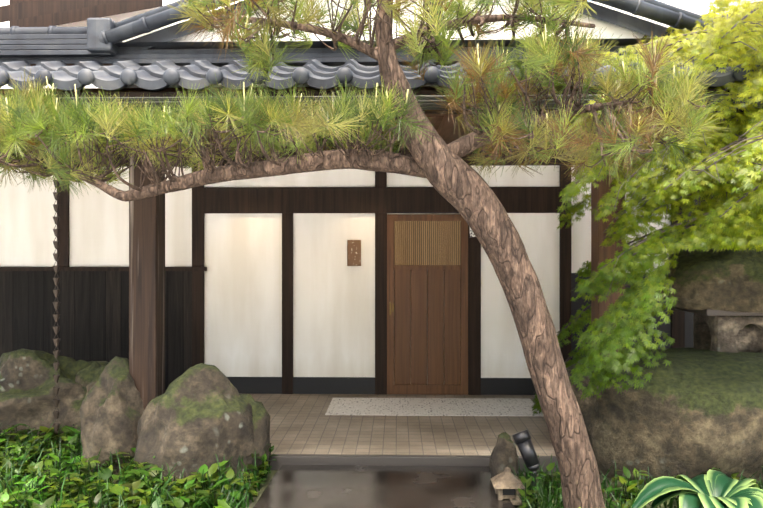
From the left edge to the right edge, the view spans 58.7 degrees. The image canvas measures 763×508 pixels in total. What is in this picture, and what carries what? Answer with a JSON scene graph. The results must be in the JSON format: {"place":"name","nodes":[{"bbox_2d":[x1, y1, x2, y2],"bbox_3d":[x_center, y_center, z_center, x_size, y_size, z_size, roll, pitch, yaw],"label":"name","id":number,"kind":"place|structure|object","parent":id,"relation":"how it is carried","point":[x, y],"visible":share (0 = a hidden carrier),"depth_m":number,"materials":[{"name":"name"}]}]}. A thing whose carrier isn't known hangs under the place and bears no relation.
{"place":"outdoors","nodes":[
{"label":"outdoors","id":0,"kind":"place"},
{"bbox_2d":[0,85,640,151],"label":"soffit","id":1,"kind":"structure","parent":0,"point":[443,126],"depth_m":4.95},
{"bbox_2d":[0,0,650,87],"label":"walls","id":2,"kind":"structure","parent":1,"relation":"on","point":[615,31],"depth_m":4.96,"materials":[{"name":"paint"}]},
{"bbox_2d":[0,0,162,26],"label":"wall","id":3,"kind":"structure","parent":2,"relation":"attached to","point":[33,13],"depth_m":6.94,"materials":[{"name":"brown wood"}]},
{"bbox_2d":[0,0,714,57],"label":"roof","id":4,"kind":"structure","parent":2,"relation":"attached to","point":[28,42],"depth_m":4.87,"materials":[{"name":"grey tile"}]},
{"bbox_2d":[87,18,121,55],"bbox_3d":[-2.005,-1.561,4.910,0.180,0.240,0.210,0,0,1],"label":"ridge end tile","id":5,"kind":"object","parent":4,"relation":"attached to","point":[96,27],"visible":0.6,"depth_m":4.81,"materials":[{"name":"grey ceramic"}]},
{"bbox_2d":[0,46,683,66],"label":"roof ridge","id":6,"kind":"structure","parent":4,"relation":"attached to","point":[185,57],"depth_m":4.91,"materials":[{"name":"grey tile"}]},
{"bbox_2d":[0,57,762,90],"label":"roof tiles","id":7,"kind":"object","parent":4,"relation":"attached to","point":[165,74],"visible":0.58,"depth_m":4.20,"materials":[{"name":"grey ceramic"}]},
{"bbox_2d":[0,89,758,115],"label":"fascia","id":8,"kind":"structure","parent":1,"relation":"attached to","point":[174,94],"depth_m":4.21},
{"bbox_2d":[0,94,762,110],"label":"gutter","id":9,"kind":"object","parent":1,"relation":"attached to","point":[433,105],"visible":0.25,"depth_m":4.08,"materials":[{"name":"brown"}]},
{"bbox_2d":[53,133,59,431],"bbox_3d":[-2.001,0.077,4.175,0.041,2.028,0.041,0,0,-21],"label":"rain chain","id":10,"kind":"object","parent":9,"relation":"hanging from","point":[56,318],"visible":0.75,"depth_m":4.17,"materials":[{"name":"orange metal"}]},
{"bbox_2d":[1,443,677,507],"bbox_3d":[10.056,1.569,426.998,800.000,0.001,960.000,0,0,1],"label":"ground","id":11,"kind":"structure","parent":0,"point":[262,486],"depth_m":4.50,"materials":[{"name":"green plant"}]},
{"bbox_2d":[0,348,108,443],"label":"rock","id":12,"kind":"object","parent":11,"relation":"on","point":[27,385],"visible":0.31,"depth_m":5.64,"materials":[{"name":"grey stone"}]},
{"bbox_2d":[0,271,191,390],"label":"siding","id":13,"kind":"object","parent":11,"relation":"on","point":[93,312],"visible":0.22,"depth_m":7.16,"materials":[{"name":"black wood"}]},
{"bbox_2d":[79,356,143,477],"bbox_3d":[-1.921,1.199,4.963,0.548,0.895,0.548,0,0,1],"label":"rock","id":14,"kind":"object","parent":11,"relation":"on","point":[111,411],"visible":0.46,"depth_m":4.79,"materials":[{"name":"grey stone"}]},
{"bbox_2d":[129,91,164,409],"bbox_3d":[-1.732,0.194,5.019,0.200,2.750,0.200,0,0,1],"label":"post","id":15,"kind":"object","parent":11,"relation":"on","point":[147,294],"visible":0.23,"depth_m":4.92,"materials":[{"name":"brown wood"}]},
{"bbox_2d":[134,363,270,488],"bbox_3d":[-1.247,1.208,4.780,0.946,0.874,0.638,0,0,-11],"label":"rock","id":16,"kind":"object","parent":11,"relation":"on","point":[200,414],"visible":0.69,"depth_m":4.58,"materials":[{"name":"grey stone"}]},
{"bbox_2d":[0,0,761,383],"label":"wall","id":17,"kind":"structure","parent":11,"relation":"on","point":[334,314],"depth_m":7.14,"materials":[{"name":"white paint"}]},
{"bbox_2d":[347,240,360,265],"bbox_3d":[-0.286,-0.010,7.110,0.143,0.272,0.030,0,0,1],"label":"plaque","id":18,"kind":"object","parent":17,"relation":"attached to","point":[353,252],"visible":0.96,"depth_m":7.09,"materials":[{"name":"brown wood"}]},
{"bbox_2d":[0,418,762,507],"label":"plants","id":19,"kind":"object","parent":11,"relation":"on","point":[123,495],"visible":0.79,"depth_m":4.31,"materials":[{"name":"green plant"}]},
{"bbox_2d":[251,394,555,455],"bbox_3d":[-0.043,1.519,6.039,4.050,0.100,2.160,0,0,1],"label":"porch","id":20,"kind":"object","parent":11,"relation":"on","point":[302,424],"visible":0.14,"depth_m":5.64,"materials":[{"name":"tile"}]},
{"bbox_2d":[0,145,686,394],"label":"timber frame","id":21,"kind":"object","parent":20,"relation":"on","point":[380,199],"visible":0.33,"depth_m":7.08,"materials":[{"name":"black wood"}]},
{"bbox_2d":[387,214,467,394],"bbox_3d":[0.479,0.525,7.077,0.843,1.878,0.035,0,0,1],"label":"door","id":22,"kind":"structure","parent":21,"relation":"attached to","point":[447,332],"depth_m":7.07,"materials":[{"name":"brown wood"}]},
{"bbox_2d":[470,228,475,236],"bbox_3d":[0.976,-0.278,7.057,0.116,0.201,0.004,0,0,1],"label":"sticker","id":23,"kind":"object","parent":21,"relation":"attached to","point":[472,234],"visible":0.29,"depth_m":7.06,"materials":[{"name":"white paper"}]},
{"bbox_2d":[325,398,543,415],"bbox_3d":[0.494,1.467,6.526,2.000,0.004,0.740,0,0,1],"label":"doormat","id":24,"kind":"object","parent":20,"relation":"on","point":[440,406],"visible":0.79,"depth_m":6.47,"materials":[{"name":"grey stone"}]},
{"bbox_2d":[270,454,559,471],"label":"porch kerb","id":25,"kind":"structure","parent":11,"relation":"on","point":[382,460],"depth_m":4.90,"materials":[{"name":"grey stone"}]},
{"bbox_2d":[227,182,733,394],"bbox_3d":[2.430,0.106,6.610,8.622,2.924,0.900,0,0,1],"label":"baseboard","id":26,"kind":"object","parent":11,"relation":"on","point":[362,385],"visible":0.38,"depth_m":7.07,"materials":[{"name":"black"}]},
{"bbox_2d":[489,432,518,476],"bbox_3d":[0.829,1.399,4.596,0.189,0.371,0.182,0,0,1],"label":"rock","id":27,"kind":"object","parent":11,"relation":"on","point":[503,454],"visible":0.67,"depth_m":4.54,"materials":[{"name":"grey stone"}]},
{"bbox_2d":[512,429,539,493],"bbox_3d":[0.942,1.357,4.426,0.186,0.423,0.109,0,0,37],"label":"spotlight","id":28,"kind":"object","parent":11,"relation":"on","point":[523,442],"visible":0.88,"depth_m":4.38,"materials":[{"name":"black metal"}]},
{"bbox_2d":[591,115,624,364],"bbox_3d":[1.647,0.194,4.934,0.190,2.750,0.190,0,0,1],"label":"post","id":29,"kind":"object","parent":11,"relation":"on","point":[599,254],"depth_m":4.84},
{"bbox_2d":[566,347,762,484],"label":"boulder","id":30,"kind":"object","parent":11,"relation":"on","point":[692,412],"visible":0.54,"depth_m":4.51,"materials":[{"name":"grey stone"}]},
{"bbox_2d":[646,248,762,312],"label":"lantern cap","id":31,"kind":"object","parent":30,"relation":"on","point":[727,280],"visible":0.65,"depth_m":4.88,"materials":[{"name":"grey stone"}]},
{"bbox_2d":[693,313,762,352],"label":"lantern box","id":32,"kind":"object","parent":30,"relation":"on","point":[733,334],"visible":0.73,"depth_m":5.10,"materials":[{"name":"grey stone"}]},
{"bbox_2d":[672,306,762,315],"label":"stone slab","id":33,"kind":"structure","parent":32,"relation":"on","point":[709,312],"depth_m":4.91,"materials":[{"name":"grey stone"}]},
{"bbox_2d":[631,469,762,507],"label":"hosta","id":34,"kind":"object","parent":11,"relation":"on","point":[715,489],"visible":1,"depth_m":3.94,"materials":[{"name":"green plant"}]},
{"bbox_2d":[0,0,730,507],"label":"pine","id":35,"kind":"object","parent":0,"point":[324,121],"depth_m":3.59,"materials":[{"name":"green plant"}]},
{"bbox_2d":[253,465,514,507],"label":"path","id":36,"kind":"structure","parent":0,"point":[328,486],"depth_m":4.41,"materials":[{"name":"grey stone"}]},
{"bbox_2d":[490,467,524,504],"bbox_3d":[0.790,1.441,4.249,0.191,0.215,0.191,0,0,1],"label":"stone lantern","id":37,"kind":"object","parent":36,"relation":"on","point":[507,483],"visible":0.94,"depth_m":4.20,"materials":[{"name":"stone"}]},
{"bbox_2d":[394,221,460,264],"bbox_3d":[0.479,-0.114,7.083,0.693,0.461,0.024,0,0,1],"label":"lattice panel","id":38,"kind":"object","parent":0,"point":[427,242],"depth_m":7.08,"materials":[{"name":"brown wood"}]},
{"bbox_2d":[514,0,762,414],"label":"maple","id":39,"kind":"object","parent":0,"point":[744,231],"depth_m":4.12,"materials":[{"name":"green plant"}]},
{"bbox_2d":[587,0,697,0],"label":"sky","id":40,"kind":"structure","parent":0,"point":[587,0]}
]}

